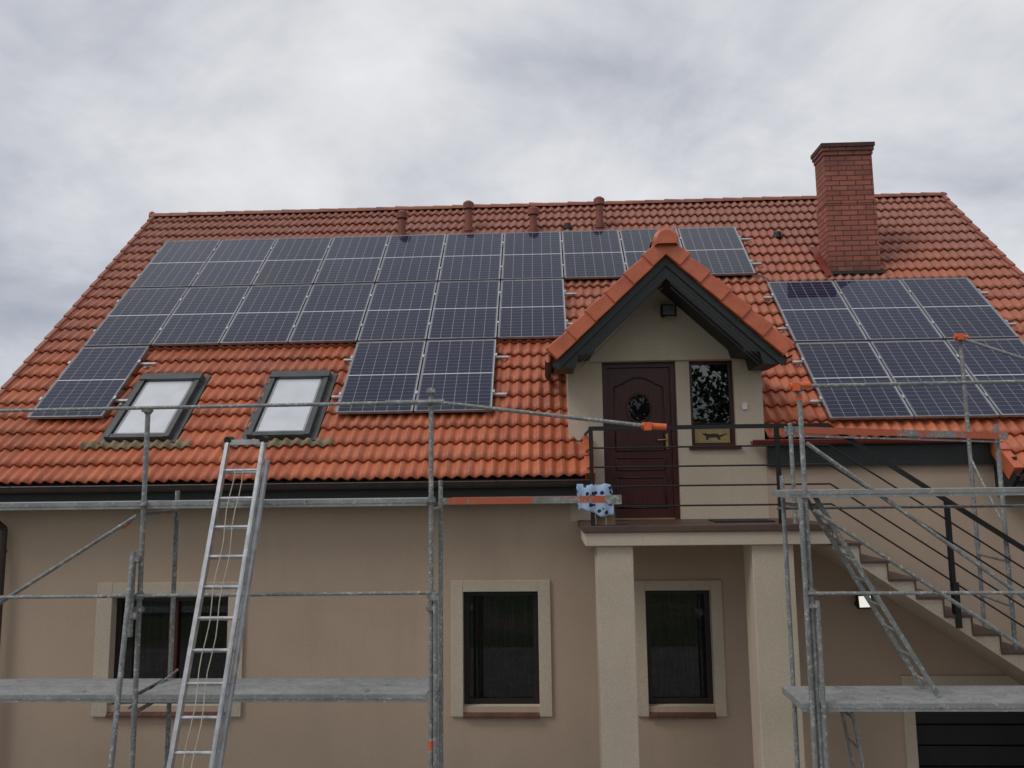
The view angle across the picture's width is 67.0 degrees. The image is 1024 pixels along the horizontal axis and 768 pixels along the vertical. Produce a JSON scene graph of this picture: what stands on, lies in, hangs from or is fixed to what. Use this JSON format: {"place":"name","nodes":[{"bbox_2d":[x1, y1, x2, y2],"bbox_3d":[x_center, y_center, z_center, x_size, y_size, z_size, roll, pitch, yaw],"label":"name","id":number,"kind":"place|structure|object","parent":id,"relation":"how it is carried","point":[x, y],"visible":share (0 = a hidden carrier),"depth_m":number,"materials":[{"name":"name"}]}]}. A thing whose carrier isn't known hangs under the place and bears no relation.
{"place":"outdoors","nodes":[
{"label":"outdoors","id":0,"kind":"place"},
{"bbox_2d":[0,0,1023,388],"label":"sky","id":1,"kind":"structure","parent":0,"point":[114,113],"materials":[{"name":"grey"}]},
{"bbox_2d":[548,353,555,369],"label":"dormer tiles","id":2,"kind":"object","parent":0,"point":[550,357],"visible":0.02,"depth_m":10.63,"materials":[{"name":"orange ceramic"}]},
{"bbox_2d":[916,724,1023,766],"bbox_3d":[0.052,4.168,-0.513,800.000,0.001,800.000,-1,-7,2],"label":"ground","id":3,"kind":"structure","parent":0,"point":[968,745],"depth_m":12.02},
{"bbox_2d":[0,447,1023,767],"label":"walls","id":4,"kind":"structure","parent":3,"relation":"on","point":[334,549],"depth_m":10.12,"materials":[{"name":"beige paint"}]},
{"bbox_2d":[0,521,7,640],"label":"downpipe","id":5,"kind":"object","parent":4,"relation":"attached to","point":[3,538],"visible":1,"depth_m":10.36,"materials":[{"name":"brown metal"}]},
{"bbox_2d":[112,597,227,703],"bbox_3d":[-4.530,3.577,10.596,2.180,2.000,0.532,-1,-7,2],"label":"window","id":6,"kind":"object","parent":4,"relation":"attached to","point":[154,640],"depth_m":10.49,"materials":[{"name":"black glass"}]},
{"bbox_2d":[105,712,716,718],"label":"window sills","id":7,"kind":"structure","parent":4,"relation":"attached to","point":[536,715],"depth_m":9.92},
{"bbox_2d":[464,591,539,703],"bbox_3d":[-0.129,3.486,10.428,1.590,2.050,0.520,-1,-7,2],"label":"window","id":8,"kind":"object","parent":4,"relation":"in","point":[501,648],"depth_m":10.30,"materials":[{"name":"black glass"}]},
{"bbox_2d":[0,196,1023,486],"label":"roof structure","id":9,"kind":"object","parent":4,"relation":"attached to","point":[1012,482],"visible":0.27,"depth_m":10.08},
{"bbox_2d":[78,439,191,449],"bbox_3d":[-5.154,0.834,10.587,1.530,0.142,0.131,-1,-7,2],"label":"skylight window apron","id":10,"kind":"object","parent":9,"relation":"attached to","point":[137,444],"visible":0.97,"depth_m":10.59,"materials":[{"name":"metal"}]},
{"bbox_2d":[98,372,211,443],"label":"skylight window","id":11,"kind":"structure","parent":9,"relation":"attached to","point":[160,389],"depth_m":11.18,"materials":[{"name":"glass"}]},
{"bbox_2d":[222,437,332,448],"bbox_3d":[-3.186,0.799,10.508,1.490,0.142,0.132,-1,-7,2],"label":"skylight window apron","id":12,"kind":"object","parent":9,"relation":"attached to","point":[278,443],"visible":0.73,"depth_m":10.50,"materials":[{"name":"metal"}]},
{"bbox_2d":[240,370,337,440],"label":"skylight window","id":13,"kind":"structure","parent":9,"relation":"on","point":[301,386],"depth_m":11.04,"materials":[{"name":"glass"}]},
{"bbox_2d":[27,227,761,418],"bbox_3d":[-1.243,-1.255,12.925,11.330,3.806,3.805,-1,-7,2],"label":"solar panel array","id":14,"kind":"object","parent":9,"relation":"attached to","point":[221,292],"visible":0.93,"depth_m":13.20,"materials":[{"name":"glass"}]},
{"bbox_2d":[0,195,1023,484],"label":"roof tiles front","id":15,"kind":"object","parent":9,"relation":"on","point":[466,445],"visible":0.45,"depth_m":11.86,"materials":[{"name":"orange ceramic"}]},
{"bbox_2d":[0,442,1023,501],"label":"fascia boards","id":16,"kind":"object","parent":9,"relation":"attached to","point":[924,454],"visible":0.41,"depth_m":10.06,"materials":[{"name":"brown wood"}]},
{"bbox_2d":[750,437,994,444],"bbox_3d":[4.678,0.746,10.062,3.080,0.081,0.132,-1,-7,2],"label":"stair side gutter","id":17,"kind":"object","parent":16,"relation":"attached to","point":[823,441],"visible":0.67,"depth_m":10.03,"materials":[{"name":"brown metal"}]},
{"bbox_2d":[0,474,1023,493],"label":"gutter","id":18,"kind":"object","parent":9,"relation":"attached to","point":[300,486],"visible":0.8,"depth_m":9.84,"materials":[{"name":"brown metal"}]},
{"bbox_2d":[0,195,1023,483],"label":"verge tiles","id":19,"kind":"object","parent":9,"relation":"on","point":[1010,465],"visible":0.52,"depth_m":12.96,"materials":[{"name":"ceramic"}]},
{"bbox_2d":[149,192,946,217],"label":"ridge tiles","id":20,"kind":"object","parent":9,"relation":"attached to","point":[433,207],"visible":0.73,"depth_m":16.02,"materials":[{"name":"ceramic"}]},
{"bbox_2d":[396,196,782,239],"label":"roof vents","id":21,"kind":"object","parent":9,"relation":"attached to","point":[468,209],"visible":0.81,"depth_m":15.14,"materials":[{"name":"orange ceramic"}]},
{"bbox_2d":[649,227,678,248],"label":"dormer ridge tiles","id":22,"kind":"object","parent":9,"relation":"attached to","point":[665,235],"visible":0.16,"depth_m":9.66,"materials":[{"name":"orange ceramic"}]},
{"bbox_2d":[546,243,794,359],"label":"dormer verge tiles","id":23,"kind":"object","parent":9,"relation":"attached to","point":[720,292],"visible":0.94,"depth_m":9.63,"materials":[{"name":"orange ceramic"}]},
{"bbox_2d":[810,141,880,274],"bbox_3d":[6.002,-2.890,13.856,0.940,2.770,0.560,-1,-7,2],"label":"chimney","id":24,"kind":"object","parent":9,"relation":"attached to","point":[847,226],"visible":0.94,"depth_m":13.67,"materials":[{"name":"brick"}]},
{"bbox_2d":[809,247,886,275],"bbox_3d":[5.980,-2.202,13.757,1.070,0.740,0.750,-1,-7,2],"label":"chimney flashing","id":25,"kind":"object","parent":9,"relation":"attached to","point":[821,262],"visible":1,"depth_m":13.48,"materials":[{"name":"metal"}]},
{"bbox_2d":[763,277,1023,419],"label":"solar panel array","id":26,"kind":"object","parent":9,"relation":"on","point":[870,331],"visible":1,"depth_m":11.59,"materials":[{"name":"blue glass"}]},
{"bbox_2d":[91,580,1021,767],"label":"window surrounds","id":27,"kind":"object","parent":4,"relation":"attached to","point":[103,638],"visible":0.91,"depth_m":10.04,"materials":[{"name":"beige paint"}]},
{"bbox_2d":[566,289,768,520],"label":"dormer walls","id":28,"kind":"structure","parent":4,"relation":"attached to","point":[647,332],"depth_m":10.36,"materials":[{"name":"beige paint"}]},
{"bbox_2d":[602,362,679,519],"bbox_3d":[1.724,0.756,10.410,0.990,2.112,0.126,-1,-7,2],"label":"front door","id":29,"kind":"structure","parent":28,"relation":"attached to","point":[637,392],"depth_m":10.41,"materials":[{"name":"brown wood"}]},
{"bbox_2d":[660,304,676,317],"bbox_3d":[2.098,-0.982,10.378,0.220,0.170,0.160,-1,-7,2],"label":"wall floodlight","id":30,"kind":"object","parent":28,"relation":"attached to","point":[667,310],"depth_m":10.34,"materials":[{"name":"black plastic"}]},
{"bbox_2d":[545,256,792,378],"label":"dormer bargeboards","id":31,"kind":"object","parent":28,"relation":"attached to","point":[730,332],"visible":0.98,"depth_m":9.71,"materials":[{"name":"black wood"}]},
{"bbox_2d":[689,361,735,445],"bbox_3d":[2.698,0.294,10.670,1.190,1.755,0.520,-1,-7,2],"label":"dormer window","id":32,"kind":"structure","parent":28,"relation":"in","point":[711,394],"depth_m":10.46,"materials":[{"name":"black glass"}]},
{"bbox_2d":[695,429,729,442],"bbox_3d":[2.693,0.680,10.389,0.470,0.220,0.004,-1,-7,2],"label":"dog silhouette cloth","id":33,"kind":"object","parent":28,"relation":"attached to","point":[712,435],"visible":0.92,"depth_m":10.39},
{"bbox_2d":[689,447,741,449],"bbox_3d":[2.697,0.848,10.275,0.680,0.038,0.110,-1,-7,2],"label":"dormer window sill","id":34,"kind":"structure","parent":28,"relation":"attached to","point":[716,448],"depth_m":10.22,"materials":[{"name":"brown metal"}]},
{"bbox_2d":[742,403,747,409],"bbox_3d":[3.104,0.297,10.307,0.070,0.090,0.025,-1,-7,2],"label":"light switch","id":35,"kind":"object","parent":28,"relation":"attached to","point":[744,406],"visible":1,"depth_m":10.30,"materials":[{"name":"white plastic"}]},
{"bbox_2d":[645,590,713,703],"bbox_3d":[2.179,3.446,10.336,1.450,2.050,0.520,-1,-7,2],"label":"window porch","id":36,"kind":"object","parent":4,"relation":"in","point":[679,652],"depth_m":10.21,"materials":[{"name":"black glass"}]},
{"bbox_2d":[580,529,831,767],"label":"balcony slab and pillars","id":37,"kind":"structure","parent":4,"relation":"attached to","point":[769,673],"depth_m":8.81,"materials":[{"name":"beige paint"}]},
{"bbox_2d":[578,518,831,532],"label":"balcony floor tiles","id":38,"kind":"object","parent":37,"relation":"on","point":[672,525],"visible":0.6,"depth_m":8.89,"materials":[{"name":"brown tile"}]},
{"bbox_2d":[595,510,614,524],"bbox_3d":[1.103,1.578,9.158,0.220,0.172,0.210,-1,-7,2],"label":"cardboard box","id":39,"kind":"object","parent":38,"relation":"on","point":[607,520],"visible":0.66,"depth_m":9.06,"materials":[{"name":"cardboard"}]},
{"bbox_2d":[708,519,774,522],"bbox_3d":[2.810,1.676,9.483,0.700,0.017,0.450,-1,-7,2],"label":"door mat","id":40,"kind":"object","parent":38,"relation":"on","point":[737,520],"depth_m":9.35,"materials":[{"name":"fabric"}]},
{"bbox_2d":[584,423,1023,627],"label":"balcony railing","id":41,"kind":"object","parent":37,"relation":"attached to","point":[954,586],"visible":0.81,"depth_m":8.94,"materials":[{"name":"black metal"}]},
{"bbox_2d":[576,483,613,516],"bbox_3d":[0.970,1.356,9.024,0.434,0.388,0.094,-1,-7,2],"label":"fleece blanket","id":42,"kind":"object","parent":41,"relation":"attached to","point":[602,509],"visible":0.72,"depth_m":8.99,"materials":[{"name":"fabric"}]},
{"bbox_2d":[854,595,872,608],"bbox_3d":[4.496,2.776,9.877,0.220,0.170,0.160,-1,-7,2],"label":"lit wall floodlight","id":43,"kind":"object","parent":4,"relation":"attached to","point":[860,602],"visible":0.85,"depth_m":9.84,"materials":[{"name":"black plastic"}]},
{"bbox_2d":[915,712,1023,767],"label":"garage door","id":44,"kind":"structure","parent":4,"relation":"attached to","point":[970,735],"depth_m":9.83,"materials":[{"name":"black metal"}]},
{"label":"paved yard","id":45,"kind":"structure","parent":0,"visible":0},
{"bbox_2d":[166,436,269,767],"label":"aluminium extension ladder","id":46,"kind":"object","parent":45,"relation":"on","point":[240,587],"visible":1,"depth_m":7.13,"materials":[{"name":"silver metal"}]},
{"bbox_2d":[0,333,1023,767],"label":"scaffolding","id":47,"kind":"object","parent":45,"relation":"on","point":[816,699],"visible":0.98,"depth_m":7.72,"materials":[{"name":"metal"}]},
{"bbox_2d":[808,498,940,767],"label":"scaffold access ladder","id":48,"kind":"object","parent":45,"relation":"on","point":[883,607],"visible":0.88,"depth_m":7.78,"materials":[{"name":"grey metal"}]},
{"bbox_2d":[811,544,1023,685],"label":"stair flight","id":49,"kind":"object","parent":45,"relation":"on","point":[929,612],"visible":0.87,"depth_m":8.87,"materials":[{"name":"paint"}]},
{"bbox_2d":[828,532,1023,654],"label":"stair treads","id":50,"kind":"object","parent":49,"relation":"on","point":[1005,647],"visible":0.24,"depth_m":8.74,"materials":[{"name":"brown tile"}]}
]}

